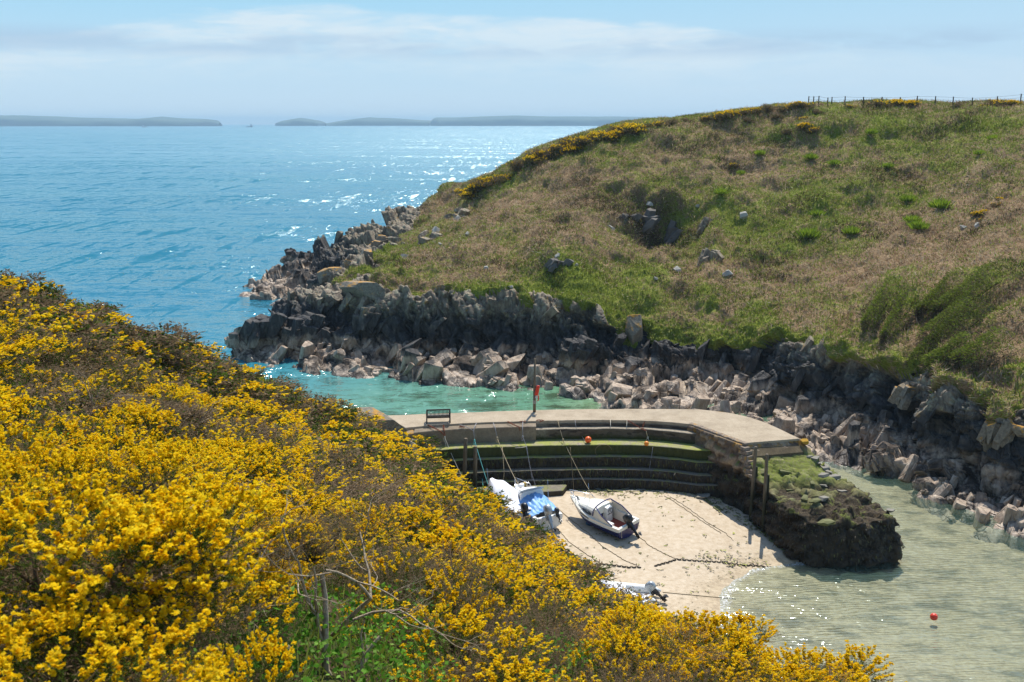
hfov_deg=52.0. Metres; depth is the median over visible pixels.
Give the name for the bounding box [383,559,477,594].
gorse bush
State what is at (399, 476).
gorse bush
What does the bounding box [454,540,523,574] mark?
gorse bush
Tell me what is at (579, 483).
seaweed
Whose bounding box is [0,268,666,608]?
gorse scrub
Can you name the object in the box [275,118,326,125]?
island
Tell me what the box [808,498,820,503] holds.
flat stone
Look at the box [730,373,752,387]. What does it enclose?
boulder
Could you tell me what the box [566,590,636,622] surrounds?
gorse bush
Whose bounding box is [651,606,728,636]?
gorse bush
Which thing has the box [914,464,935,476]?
boulder
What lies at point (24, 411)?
gorse bush
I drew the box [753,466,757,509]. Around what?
mooring post
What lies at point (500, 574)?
gorse bush
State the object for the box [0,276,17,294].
gorse bush
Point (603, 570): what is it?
gorse bush
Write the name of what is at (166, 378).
gorse bush
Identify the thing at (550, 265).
crag
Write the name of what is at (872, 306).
windswept shrub
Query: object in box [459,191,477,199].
gorse bush
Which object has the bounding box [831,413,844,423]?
boulder
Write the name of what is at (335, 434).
gorse bush
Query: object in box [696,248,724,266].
crag
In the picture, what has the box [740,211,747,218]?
outcrop
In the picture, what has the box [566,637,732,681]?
gorse bush
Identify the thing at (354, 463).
gorse bush
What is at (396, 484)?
gorse bush
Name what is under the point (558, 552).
gorse bush
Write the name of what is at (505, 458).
mooring rope
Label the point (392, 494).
gorse bush
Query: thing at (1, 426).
gorse bush
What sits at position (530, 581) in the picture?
gorse bush
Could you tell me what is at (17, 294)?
gorse bush
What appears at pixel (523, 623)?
gorse bush
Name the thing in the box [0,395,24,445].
gorse bush
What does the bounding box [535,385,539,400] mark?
lifebuoy case
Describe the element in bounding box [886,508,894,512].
flat stone
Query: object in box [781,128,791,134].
gorse bush
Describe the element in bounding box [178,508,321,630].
gorse bush
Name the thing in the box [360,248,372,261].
boulder
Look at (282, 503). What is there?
gorse bush
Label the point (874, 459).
boulder
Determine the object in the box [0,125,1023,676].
sea
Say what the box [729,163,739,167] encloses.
gorse bush
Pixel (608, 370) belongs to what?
boulder
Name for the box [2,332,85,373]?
gorse bush
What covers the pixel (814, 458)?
flat stone
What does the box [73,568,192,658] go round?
gorse bush
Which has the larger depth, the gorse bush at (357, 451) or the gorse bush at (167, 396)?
the gorse bush at (357, 451)
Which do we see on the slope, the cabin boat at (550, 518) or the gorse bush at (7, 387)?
the gorse bush at (7, 387)
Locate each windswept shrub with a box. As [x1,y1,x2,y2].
[859,273,925,345]
[904,259,1019,375]
[920,325,1023,377]
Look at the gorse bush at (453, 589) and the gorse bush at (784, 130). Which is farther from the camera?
the gorse bush at (784, 130)
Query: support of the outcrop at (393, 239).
on the hillside
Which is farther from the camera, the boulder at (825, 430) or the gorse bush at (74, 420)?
the boulder at (825, 430)
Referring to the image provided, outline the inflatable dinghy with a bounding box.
[595,581,668,602]
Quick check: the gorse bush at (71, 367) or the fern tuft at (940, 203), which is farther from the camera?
the fern tuft at (940, 203)
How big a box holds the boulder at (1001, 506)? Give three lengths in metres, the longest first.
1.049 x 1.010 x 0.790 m
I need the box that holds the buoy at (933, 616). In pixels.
[930,613,937,620]
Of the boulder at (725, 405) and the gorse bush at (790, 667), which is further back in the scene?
the boulder at (725, 405)
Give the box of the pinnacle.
[976,417,1015,451]
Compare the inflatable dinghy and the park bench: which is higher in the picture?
the park bench
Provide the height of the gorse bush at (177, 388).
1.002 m
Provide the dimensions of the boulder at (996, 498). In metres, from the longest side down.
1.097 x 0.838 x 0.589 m
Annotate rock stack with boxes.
[238,313,286,347]
[281,311,330,348]
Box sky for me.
[0,0,1023,124]
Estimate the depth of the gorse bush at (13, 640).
3.10 m
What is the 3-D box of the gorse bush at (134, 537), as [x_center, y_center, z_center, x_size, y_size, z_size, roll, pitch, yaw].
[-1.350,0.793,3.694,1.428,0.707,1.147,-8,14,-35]
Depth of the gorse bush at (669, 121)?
149.97 m
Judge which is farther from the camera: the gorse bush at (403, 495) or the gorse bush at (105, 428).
the gorse bush at (403, 495)
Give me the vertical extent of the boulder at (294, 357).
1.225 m
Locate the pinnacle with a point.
(994, 435)
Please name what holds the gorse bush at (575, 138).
on the hillside
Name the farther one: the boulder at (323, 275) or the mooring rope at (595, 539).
the boulder at (323, 275)
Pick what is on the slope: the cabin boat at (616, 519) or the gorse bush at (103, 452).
the gorse bush at (103, 452)
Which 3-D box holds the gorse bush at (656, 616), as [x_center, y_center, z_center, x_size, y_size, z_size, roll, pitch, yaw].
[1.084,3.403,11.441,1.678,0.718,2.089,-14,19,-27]
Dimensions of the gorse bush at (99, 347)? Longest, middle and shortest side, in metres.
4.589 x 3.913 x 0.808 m
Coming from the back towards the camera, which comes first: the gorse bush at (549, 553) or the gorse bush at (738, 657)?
the gorse bush at (549, 553)
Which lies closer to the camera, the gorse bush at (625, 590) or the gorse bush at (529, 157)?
the gorse bush at (625, 590)
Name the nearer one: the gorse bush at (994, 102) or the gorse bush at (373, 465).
the gorse bush at (373, 465)
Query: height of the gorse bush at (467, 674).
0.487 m
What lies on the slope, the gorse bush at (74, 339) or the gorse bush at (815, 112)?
the gorse bush at (74, 339)
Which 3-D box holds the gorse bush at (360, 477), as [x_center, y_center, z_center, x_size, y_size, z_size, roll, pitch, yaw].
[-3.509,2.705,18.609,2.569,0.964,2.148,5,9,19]
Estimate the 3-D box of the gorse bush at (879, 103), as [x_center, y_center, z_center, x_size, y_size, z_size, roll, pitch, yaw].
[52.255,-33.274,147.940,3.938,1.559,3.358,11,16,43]
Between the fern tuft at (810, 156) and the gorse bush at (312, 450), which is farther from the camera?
the fern tuft at (810, 156)
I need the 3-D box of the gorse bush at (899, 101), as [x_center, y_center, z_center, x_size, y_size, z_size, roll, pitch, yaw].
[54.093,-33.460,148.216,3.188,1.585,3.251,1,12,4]
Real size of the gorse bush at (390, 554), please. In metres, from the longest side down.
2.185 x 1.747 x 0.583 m
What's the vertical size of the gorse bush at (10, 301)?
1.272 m
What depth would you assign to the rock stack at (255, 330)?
111.28 m
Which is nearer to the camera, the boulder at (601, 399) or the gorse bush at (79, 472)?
the gorse bush at (79, 472)
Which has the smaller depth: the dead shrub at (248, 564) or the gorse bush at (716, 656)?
the dead shrub at (248, 564)
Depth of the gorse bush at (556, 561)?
20.82 m
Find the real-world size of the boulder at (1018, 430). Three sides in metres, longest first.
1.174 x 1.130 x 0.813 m
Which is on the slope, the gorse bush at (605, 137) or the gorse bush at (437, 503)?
the gorse bush at (437, 503)
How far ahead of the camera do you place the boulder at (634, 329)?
102.22 m
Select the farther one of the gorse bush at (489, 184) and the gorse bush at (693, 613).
the gorse bush at (489, 184)
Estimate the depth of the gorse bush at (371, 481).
24.23 m
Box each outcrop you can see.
[387,236,402,242]
[418,230,429,238]
[432,226,439,232]
[444,213,452,218]
[673,266,680,271]
[722,270,733,276]
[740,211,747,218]
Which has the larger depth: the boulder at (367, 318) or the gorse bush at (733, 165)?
the gorse bush at (733, 165)
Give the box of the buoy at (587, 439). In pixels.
[585,436,590,442]
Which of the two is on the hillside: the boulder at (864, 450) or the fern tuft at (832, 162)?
the fern tuft at (832, 162)
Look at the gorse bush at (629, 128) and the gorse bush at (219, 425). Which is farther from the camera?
the gorse bush at (629, 128)
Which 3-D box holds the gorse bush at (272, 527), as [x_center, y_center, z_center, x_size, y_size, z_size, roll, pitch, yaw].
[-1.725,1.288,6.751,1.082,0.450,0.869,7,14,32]
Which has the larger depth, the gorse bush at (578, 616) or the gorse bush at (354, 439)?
the gorse bush at (354, 439)
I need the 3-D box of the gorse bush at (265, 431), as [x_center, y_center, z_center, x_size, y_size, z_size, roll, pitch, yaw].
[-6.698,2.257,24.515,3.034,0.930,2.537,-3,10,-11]
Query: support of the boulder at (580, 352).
on the cliff
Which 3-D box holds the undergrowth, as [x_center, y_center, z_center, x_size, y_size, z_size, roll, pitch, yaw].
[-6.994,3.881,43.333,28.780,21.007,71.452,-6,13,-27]
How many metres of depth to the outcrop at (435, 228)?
138.83 m
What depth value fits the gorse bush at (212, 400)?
30.49 m
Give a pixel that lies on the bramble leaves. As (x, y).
(376, 656)
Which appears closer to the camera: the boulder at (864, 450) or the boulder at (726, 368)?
the boulder at (864, 450)
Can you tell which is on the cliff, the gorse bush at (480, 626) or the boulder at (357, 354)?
the boulder at (357, 354)
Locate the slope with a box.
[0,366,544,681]
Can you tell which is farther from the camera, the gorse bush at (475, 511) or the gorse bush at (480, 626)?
the gorse bush at (475, 511)
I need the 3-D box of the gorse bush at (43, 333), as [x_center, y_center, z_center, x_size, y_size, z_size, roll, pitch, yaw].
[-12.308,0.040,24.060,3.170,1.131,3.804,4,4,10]
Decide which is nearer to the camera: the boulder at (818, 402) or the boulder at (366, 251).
the boulder at (818, 402)
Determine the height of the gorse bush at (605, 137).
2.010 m
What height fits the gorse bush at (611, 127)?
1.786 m
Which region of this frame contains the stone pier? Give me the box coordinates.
[387,409,902,571]
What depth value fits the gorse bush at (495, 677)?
7.24 m
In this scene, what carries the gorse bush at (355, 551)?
on the slope
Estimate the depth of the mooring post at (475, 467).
66.35 m
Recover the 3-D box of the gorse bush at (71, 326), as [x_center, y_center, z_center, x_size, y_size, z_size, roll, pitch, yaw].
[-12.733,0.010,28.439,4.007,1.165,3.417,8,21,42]
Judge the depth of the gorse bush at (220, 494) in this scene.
8.93 m
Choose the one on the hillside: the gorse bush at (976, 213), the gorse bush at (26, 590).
the gorse bush at (976, 213)
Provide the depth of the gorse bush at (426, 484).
30.04 m
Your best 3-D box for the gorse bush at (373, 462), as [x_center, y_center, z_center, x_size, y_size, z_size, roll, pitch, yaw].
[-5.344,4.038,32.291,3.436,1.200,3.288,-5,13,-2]
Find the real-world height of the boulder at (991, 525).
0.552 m
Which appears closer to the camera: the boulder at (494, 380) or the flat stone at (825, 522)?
the flat stone at (825, 522)
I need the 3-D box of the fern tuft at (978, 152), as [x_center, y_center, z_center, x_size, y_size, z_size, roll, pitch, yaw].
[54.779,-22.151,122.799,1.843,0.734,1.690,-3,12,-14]
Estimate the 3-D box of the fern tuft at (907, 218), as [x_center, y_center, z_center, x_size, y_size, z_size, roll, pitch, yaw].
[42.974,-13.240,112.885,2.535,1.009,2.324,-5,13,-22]
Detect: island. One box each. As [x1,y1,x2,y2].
[0,115,221,125]
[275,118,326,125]
[326,117,430,125]
[430,115,647,125]
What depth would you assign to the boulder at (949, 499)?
69.04 m
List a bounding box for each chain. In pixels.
[589,563,640,567]
[654,558,765,566]
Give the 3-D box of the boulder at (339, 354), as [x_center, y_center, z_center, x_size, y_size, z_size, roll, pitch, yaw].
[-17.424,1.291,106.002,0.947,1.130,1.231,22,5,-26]
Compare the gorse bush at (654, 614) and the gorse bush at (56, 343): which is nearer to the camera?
the gorse bush at (654, 614)
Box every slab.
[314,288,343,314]
[695,493,709,498]
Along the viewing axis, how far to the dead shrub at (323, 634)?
6.59 m
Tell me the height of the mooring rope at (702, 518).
0.765 m
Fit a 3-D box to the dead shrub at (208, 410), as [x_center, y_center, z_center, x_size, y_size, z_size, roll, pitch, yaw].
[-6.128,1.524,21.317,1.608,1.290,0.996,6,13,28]
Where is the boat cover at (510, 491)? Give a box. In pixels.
[488,478,531,512]
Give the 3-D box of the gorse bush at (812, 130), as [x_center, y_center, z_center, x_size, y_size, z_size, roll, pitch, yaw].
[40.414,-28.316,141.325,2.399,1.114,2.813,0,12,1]
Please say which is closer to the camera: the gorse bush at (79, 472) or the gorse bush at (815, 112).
the gorse bush at (79, 472)
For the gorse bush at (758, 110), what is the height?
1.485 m
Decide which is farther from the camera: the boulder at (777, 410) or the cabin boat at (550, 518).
the boulder at (777, 410)
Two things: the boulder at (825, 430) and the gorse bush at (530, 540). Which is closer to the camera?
the gorse bush at (530, 540)
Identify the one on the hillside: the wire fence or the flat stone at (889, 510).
the wire fence
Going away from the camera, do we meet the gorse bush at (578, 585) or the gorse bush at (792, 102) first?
the gorse bush at (578, 585)
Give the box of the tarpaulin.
[519,488,555,517]
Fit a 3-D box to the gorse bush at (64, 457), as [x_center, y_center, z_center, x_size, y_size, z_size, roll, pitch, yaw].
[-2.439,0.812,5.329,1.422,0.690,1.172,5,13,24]
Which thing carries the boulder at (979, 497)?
on the cliff
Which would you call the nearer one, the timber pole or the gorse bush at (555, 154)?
the timber pole
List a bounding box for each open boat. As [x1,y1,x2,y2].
[487,472,536,522]
[602,573,660,611]
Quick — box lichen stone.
[800,439,808,444]
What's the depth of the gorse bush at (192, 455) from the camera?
14.06 m
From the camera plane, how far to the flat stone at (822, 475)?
63.78 m
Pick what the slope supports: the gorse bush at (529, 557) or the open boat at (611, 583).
the gorse bush at (529, 557)
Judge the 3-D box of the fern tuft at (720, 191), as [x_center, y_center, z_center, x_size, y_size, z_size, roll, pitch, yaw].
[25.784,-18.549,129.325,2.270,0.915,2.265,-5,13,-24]
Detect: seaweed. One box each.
[447,457,904,566]
[561,489,789,594]
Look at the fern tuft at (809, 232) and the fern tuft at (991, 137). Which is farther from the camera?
the fern tuft at (991, 137)
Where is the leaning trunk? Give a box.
[132,490,289,648]
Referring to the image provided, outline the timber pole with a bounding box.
[533,358,535,411]
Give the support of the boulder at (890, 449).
on the cliff
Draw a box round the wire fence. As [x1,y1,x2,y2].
[808,94,1021,105]
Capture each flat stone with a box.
[780,469,791,473]
[801,494,807,500]
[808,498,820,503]
[811,456,819,460]
[817,519,835,525]
[818,472,828,477]
[818,496,828,500]
[820,464,829,470]
[829,473,840,479]
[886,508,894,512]
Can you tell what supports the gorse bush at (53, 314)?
on the slope
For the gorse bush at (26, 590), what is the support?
on the slope
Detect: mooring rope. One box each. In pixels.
[496,437,520,488]
[555,506,635,564]
[563,440,590,492]
[663,592,732,598]
[665,496,720,532]
[671,497,731,538]
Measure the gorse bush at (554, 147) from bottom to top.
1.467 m
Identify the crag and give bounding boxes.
[368,234,387,246]
[418,231,442,244]
[453,208,469,217]
[544,258,573,271]
[619,213,642,223]
[642,208,661,233]
[663,220,682,244]
[696,217,712,233]
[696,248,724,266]
[887,380,919,409]
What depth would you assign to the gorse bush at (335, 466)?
22.53 m
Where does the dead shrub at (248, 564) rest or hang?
on the slope
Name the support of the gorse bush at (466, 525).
on the slope
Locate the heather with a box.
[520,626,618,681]
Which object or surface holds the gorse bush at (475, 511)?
on the slope
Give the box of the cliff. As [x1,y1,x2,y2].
[231,204,1023,548]
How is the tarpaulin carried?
on the cabin boat at (550, 518)
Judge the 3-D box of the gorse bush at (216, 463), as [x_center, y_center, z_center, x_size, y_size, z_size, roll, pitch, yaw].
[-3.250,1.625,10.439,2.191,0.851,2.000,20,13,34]
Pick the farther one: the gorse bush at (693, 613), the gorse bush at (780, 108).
the gorse bush at (780, 108)
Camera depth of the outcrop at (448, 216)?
154.51 m
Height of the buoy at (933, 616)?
0.377 m
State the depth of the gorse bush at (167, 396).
23.80 m
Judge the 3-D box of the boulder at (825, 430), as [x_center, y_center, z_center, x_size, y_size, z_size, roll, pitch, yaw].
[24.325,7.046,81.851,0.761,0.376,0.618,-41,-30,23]
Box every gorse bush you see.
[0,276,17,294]
[0,285,20,302]
[0,292,29,323]
[0,300,30,317]
[0,306,34,348]
[0,310,31,325]
[0,319,68,357]
[0,323,30,344]
[0,339,55,379]
[0,363,91,397]
[0,380,33,421]
[0,384,27,402]
[0,386,58,445]
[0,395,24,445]
[0,420,197,571]
[0,425,51,478]
[0,459,103,613]
[0,463,293,681]
[0,542,282,681]
[1,342,42,366]
[1,496,206,680]
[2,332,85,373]
[2,423,70,459]
[5,289,36,314]
[7,377,130,422]
[8,552,76,632]
[10,386,125,410]
[13,299,105,336]
[15,410,91,444]
[15,448,117,487]
[16,429,127,463]
[18,361,99,388]
[26,404,117,431]
[26,446,138,481]
[30,312,122,347]
[30,569,266,681]
[36,329,98,368]
[38,499,268,613]
[40,410,176,461]
[45,516,304,659]
[47,469,139,508]
[50,325,108,353]
[50,340,149,373]
[70,350,167,377]
[70,364,160,394]
[71,331,140,359]
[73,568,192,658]
[73,625,310,681]
[76,426,171,466]
[77,402,194,447]
[82,369,183,391]
[82,453,190,514]
[84,349,163,377]
[85,386,162,411]
[86,328,118,351]
[95,397,166,429]
[100,441,290,518]
[125,379,173,395]
[126,397,223,437]
[132,369,200,393]
[133,383,215,425]
[133,482,258,522]
[134,382,206,406]
[139,466,276,501]
[153,433,236,475]
[167,422,232,442]
[167,453,249,483]
[174,428,308,453]
[178,419,257,435]
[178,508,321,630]
[179,451,244,475]
[188,434,297,469]
[188,447,305,486]
[190,498,328,567]
[191,390,247,413]
[194,394,282,433]
[197,416,264,441]
[201,437,286,457]
[211,414,288,443]
[226,478,290,495]
[238,490,383,599]
[239,474,319,492]
[239,513,342,619]
[243,445,330,482]
[245,475,366,547]
[246,461,315,488]
[255,505,302,547]
[256,492,351,539]
[260,430,328,457]
[262,501,360,572]
[263,431,332,453]
[265,422,337,460]
[267,445,375,478]
[271,439,331,459]
[271,506,322,540]
[275,469,445,596]
[277,451,366,482]
[282,459,366,505]
[294,539,442,593]
[298,430,386,462]
[299,429,374,475]
[305,471,420,523]
[311,466,382,494]
[312,429,357,449]
[317,477,403,514]
[320,595,599,681]
[321,433,370,449]
[322,539,429,583]
[327,466,372,483]
[328,443,364,467]
[328,498,410,551]
[331,490,501,655]
[333,466,393,484]
[334,455,384,473]
[339,498,399,551]
[342,488,431,517]
[347,463,413,485]
[347,480,417,503]
[350,533,497,624]
[353,473,386,487]
[361,454,384,473]
[362,501,502,565]
[363,468,408,487]
[372,502,483,543]
[379,651,549,681]
[380,480,412,491]
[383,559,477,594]
[386,487,471,519]
[388,568,499,617]
[393,569,587,655]
[395,628,555,681]
[402,480,462,508]
[404,535,512,570]
[410,487,485,529]
[413,472,465,499]
[418,512,462,537]
[425,504,507,547]
[427,555,526,595]
[430,485,495,521]
[430,619,576,681]
[450,557,531,619]
[452,513,512,549]
[452,524,533,556]
[454,188,465,195]
[454,493,511,532]
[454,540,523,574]
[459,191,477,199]
[467,540,555,576]
[468,178,483,189]
[468,180,488,192]
[474,604,602,663]
[476,176,492,182]
[477,602,597,652]
[478,179,495,187]
[478,551,543,588]
[485,583,578,638]
[489,549,605,592]
[492,556,557,608]
[493,174,512,183]
[495,524,548,552]
[496,517,552,551]
[501,601,663,681]
[504,546,598,585]
[505,161,515,167]
[508,165,521,171]
[509,555,588,603]
[512,158,525,168]
[514,559,602,597]
[516,541,559,566]
[518,557,610,587]
[522,154,542,164]
[523,584,589,612]
[524,149,551,159]
[532,149,550,156]
[532,544,567,565]
[534,157,548,163]
[539,539,588,579]
[541,666,605,681]
[542,601,691,670]
[542,618,696,681]
[544,605,605,639]
[545,149,565,158]
[547,144,562,151]
[553,652,673,681]
[554,143,572,152]
[556,140,577,146]
[559,582,686,622]
[561,137,582,147]
[563,145,583,153]
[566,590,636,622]
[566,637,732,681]
[569,135,593,143]
[573,559,616,580]
[573,585,649,604]
[574,137,595,145]
[581,609,677,640]
[590,130,617,141]
[591,659,704,681]
[598,581,642,600]
[600,598,698,635]
[606,124,625,133]
[606,129,621,137]
[618,122,637,131]
[621,123,646,134]
[628,651,814,681]
[633,610,774,681]
[639,639,758,681]
[644,121,668,127]
[646,619,854,681]
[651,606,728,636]
[666,118,677,125]
[680,117,694,121]
[693,636,778,677]
[699,115,711,120]
[708,639,896,681]
[709,111,730,121]
[717,609,784,681]
[718,110,737,118]
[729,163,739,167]
[733,108,755,115]
[741,116,755,122]
[745,107,765,114]
[753,657,836,681]
[760,104,774,111]
[769,113,783,119]
[775,104,791,112]
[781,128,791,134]
[787,101,808,109]
[787,670,860,681]
[791,101,814,108]
[794,122,812,130]
[805,126,821,133]
[812,109,824,114]
[865,99,894,107]
[885,98,905,105]
[902,99,922,107]
[970,211,981,216]
[985,99,1013,106]
[1000,99,1021,105]
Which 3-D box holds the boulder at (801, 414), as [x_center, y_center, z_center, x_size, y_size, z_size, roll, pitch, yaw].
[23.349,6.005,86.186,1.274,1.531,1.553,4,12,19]
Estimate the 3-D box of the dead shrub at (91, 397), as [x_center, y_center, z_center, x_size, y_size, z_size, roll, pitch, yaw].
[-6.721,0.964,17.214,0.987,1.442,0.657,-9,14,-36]
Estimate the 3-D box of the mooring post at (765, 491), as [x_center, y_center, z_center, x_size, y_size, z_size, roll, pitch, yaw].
[15.039,9.152,62.437,0.223,5.032,0.363,3,12,15]
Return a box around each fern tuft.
[712,187,728,193]
[736,170,747,173]
[753,149,766,154]
[794,226,822,237]
[803,153,819,158]
[808,209,824,215]
[827,159,842,164]
[840,225,862,234]
[863,127,878,133]
[881,162,894,167]
[899,193,918,201]
[899,214,922,222]
[904,218,931,229]
[925,197,955,208]
[972,149,987,154]
[984,134,999,139]
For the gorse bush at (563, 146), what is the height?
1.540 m
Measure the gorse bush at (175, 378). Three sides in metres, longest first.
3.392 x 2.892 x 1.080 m
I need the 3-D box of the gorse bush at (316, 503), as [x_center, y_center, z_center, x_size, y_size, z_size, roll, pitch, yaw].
[-2.223,2.124,10.748,2.320,0.765,2.956,-8,14,-34]
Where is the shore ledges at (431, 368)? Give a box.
[228,326,1023,529]
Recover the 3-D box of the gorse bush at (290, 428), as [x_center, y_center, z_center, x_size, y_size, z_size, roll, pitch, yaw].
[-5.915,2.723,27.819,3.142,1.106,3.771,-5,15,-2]
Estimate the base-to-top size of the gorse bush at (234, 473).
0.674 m
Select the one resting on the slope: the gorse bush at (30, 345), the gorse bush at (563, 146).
the gorse bush at (30, 345)
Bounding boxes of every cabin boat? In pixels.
[515,477,562,533]
[569,483,641,538]
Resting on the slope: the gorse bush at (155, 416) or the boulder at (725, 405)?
the gorse bush at (155, 416)
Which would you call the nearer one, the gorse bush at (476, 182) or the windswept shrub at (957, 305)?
the windswept shrub at (957, 305)
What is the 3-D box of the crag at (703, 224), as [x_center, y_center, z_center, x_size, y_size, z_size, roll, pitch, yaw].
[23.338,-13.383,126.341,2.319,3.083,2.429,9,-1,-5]
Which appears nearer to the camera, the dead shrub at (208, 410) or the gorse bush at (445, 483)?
the dead shrub at (208, 410)
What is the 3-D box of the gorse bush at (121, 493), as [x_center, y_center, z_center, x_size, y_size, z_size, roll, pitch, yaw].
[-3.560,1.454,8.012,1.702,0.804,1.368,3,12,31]
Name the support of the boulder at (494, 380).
on the cliff
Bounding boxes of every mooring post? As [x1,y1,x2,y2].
[462,438,467,481]
[473,446,476,488]
[749,446,756,521]
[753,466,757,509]
[761,454,768,532]
[766,474,769,500]
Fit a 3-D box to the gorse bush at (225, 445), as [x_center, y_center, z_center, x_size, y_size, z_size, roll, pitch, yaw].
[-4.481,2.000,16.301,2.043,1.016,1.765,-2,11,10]
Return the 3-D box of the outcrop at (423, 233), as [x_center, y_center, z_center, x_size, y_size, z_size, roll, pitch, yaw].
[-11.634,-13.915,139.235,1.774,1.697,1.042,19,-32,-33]
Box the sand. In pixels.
[526,462,1023,681]
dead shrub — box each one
[72,362,130,415]
[181,390,225,427]
[216,459,303,661]
[255,474,508,656]
[280,477,364,675]
[353,620,380,681]
[645,592,678,622]
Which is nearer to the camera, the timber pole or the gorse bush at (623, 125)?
the timber pole
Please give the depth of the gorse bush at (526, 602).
12.01 m
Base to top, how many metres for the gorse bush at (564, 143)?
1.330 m
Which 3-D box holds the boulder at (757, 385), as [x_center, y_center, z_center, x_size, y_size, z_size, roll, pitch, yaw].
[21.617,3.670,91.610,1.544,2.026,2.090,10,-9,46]
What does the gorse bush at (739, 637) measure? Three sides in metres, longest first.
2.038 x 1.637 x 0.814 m
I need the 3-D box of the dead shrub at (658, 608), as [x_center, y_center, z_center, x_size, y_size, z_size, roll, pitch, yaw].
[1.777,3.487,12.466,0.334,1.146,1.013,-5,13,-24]
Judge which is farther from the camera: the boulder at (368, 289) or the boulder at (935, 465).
the boulder at (368, 289)
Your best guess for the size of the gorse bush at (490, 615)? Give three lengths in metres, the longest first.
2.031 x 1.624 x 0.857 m
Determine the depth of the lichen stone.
66.04 m
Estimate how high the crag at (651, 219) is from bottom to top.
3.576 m
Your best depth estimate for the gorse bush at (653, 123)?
148.20 m
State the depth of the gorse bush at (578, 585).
17.58 m
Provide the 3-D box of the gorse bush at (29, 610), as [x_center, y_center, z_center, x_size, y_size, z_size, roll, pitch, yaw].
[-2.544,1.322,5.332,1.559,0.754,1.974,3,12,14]
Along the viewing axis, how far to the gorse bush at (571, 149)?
148.75 m
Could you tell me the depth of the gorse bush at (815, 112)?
146.94 m
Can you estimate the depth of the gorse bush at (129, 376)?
24.40 m
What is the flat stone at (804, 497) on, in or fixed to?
on the stone pier
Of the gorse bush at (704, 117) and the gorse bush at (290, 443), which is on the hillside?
the gorse bush at (704, 117)
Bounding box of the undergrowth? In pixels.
[0,324,753,681]
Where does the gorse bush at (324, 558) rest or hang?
on the slope
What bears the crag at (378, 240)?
on the cliff
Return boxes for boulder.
[224,336,238,348]
[291,355,298,359]
[317,267,341,283]
[333,349,344,360]
[339,281,385,299]
[341,331,358,349]
[344,259,351,267]
[350,350,366,358]
[352,303,383,334]
[357,407,409,446]
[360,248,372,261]
[360,366,381,375]
[479,359,491,372]
[487,376,504,385]
[519,375,529,385]
[527,364,542,381]
[559,335,598,370]
[570,375,597,392]
[593,396,604,402]
[604,365,611,375]
[604,382,632,399]
[620,373,632,378]
[625,314,642,344]
[633,368,647,376]
[645,386,659,397]
[651,401,665,408]
[660,396,680,408]
[666,381,679,394]
[685,376,693,385]
[706,392,712,397]
[719,362,733,374]
[720,385,742,398]
[720,399,731,412]
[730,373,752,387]
[730,401,741,412]
[746,412,757,417]
[747,373,770,392]
[752,370,768,389]
[772,414,794,433]
[773,408,785,417]
[775,411,788,416]
[786,406,793,411]
[790,410,803,416]
[805,391,827,414]
[818,433,829,443]
[820,428,829,432]
[830,434,842,447]
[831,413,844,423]
[836,418,842,423]
[859,447,866,453]
[860,423,867,439]
[863,449,886,471]
[876,441,892,449]
[886,446,894,454]
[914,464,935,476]
[922,489,928,493]
[928,458,945,472]
[945,495,955,504]
[963,486,973,492]
[972,492,990,503]
[987,523,995,528]
[990,494,1000,501]
[995,503,1004,509]
[1011,424,1023,436]
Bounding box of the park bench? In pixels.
[426,409,450,423]
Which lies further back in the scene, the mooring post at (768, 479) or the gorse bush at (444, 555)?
the mooring post at (768, 479)
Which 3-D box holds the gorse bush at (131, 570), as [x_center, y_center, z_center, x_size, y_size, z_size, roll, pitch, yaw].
[-1.731,0.996,4.937,0.940,0.560,0.928,11,16,41]
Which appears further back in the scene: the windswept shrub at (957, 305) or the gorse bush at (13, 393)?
the windswept shrub at (957, 305)
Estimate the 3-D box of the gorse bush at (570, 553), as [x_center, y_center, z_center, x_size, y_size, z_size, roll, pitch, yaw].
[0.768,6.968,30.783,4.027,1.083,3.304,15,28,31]
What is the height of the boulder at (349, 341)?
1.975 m
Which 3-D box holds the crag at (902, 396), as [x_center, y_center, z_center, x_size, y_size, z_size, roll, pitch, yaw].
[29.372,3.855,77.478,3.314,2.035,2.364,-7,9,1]
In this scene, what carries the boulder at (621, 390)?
on the cliff
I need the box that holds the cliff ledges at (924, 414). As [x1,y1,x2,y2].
[279,231,1013,478]
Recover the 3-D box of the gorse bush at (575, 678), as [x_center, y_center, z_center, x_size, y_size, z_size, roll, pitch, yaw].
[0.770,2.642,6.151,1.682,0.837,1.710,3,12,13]
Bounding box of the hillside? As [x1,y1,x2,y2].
[331,101,1023,421]
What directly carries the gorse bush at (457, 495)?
on the slope
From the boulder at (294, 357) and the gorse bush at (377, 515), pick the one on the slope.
the gorse bush at (377, 515)
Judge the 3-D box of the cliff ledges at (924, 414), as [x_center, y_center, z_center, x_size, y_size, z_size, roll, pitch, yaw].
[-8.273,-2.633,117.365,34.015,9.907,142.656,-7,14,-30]
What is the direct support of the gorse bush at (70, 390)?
on the slope
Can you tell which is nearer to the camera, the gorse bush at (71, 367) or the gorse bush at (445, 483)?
the gorse bush at (71, 367)
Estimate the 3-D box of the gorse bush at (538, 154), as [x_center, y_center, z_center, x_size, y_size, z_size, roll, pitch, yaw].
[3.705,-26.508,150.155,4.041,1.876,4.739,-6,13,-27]
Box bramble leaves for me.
[4,412,604,681]
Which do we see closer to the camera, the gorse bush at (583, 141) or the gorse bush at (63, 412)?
the gorse bush at (63, 412)

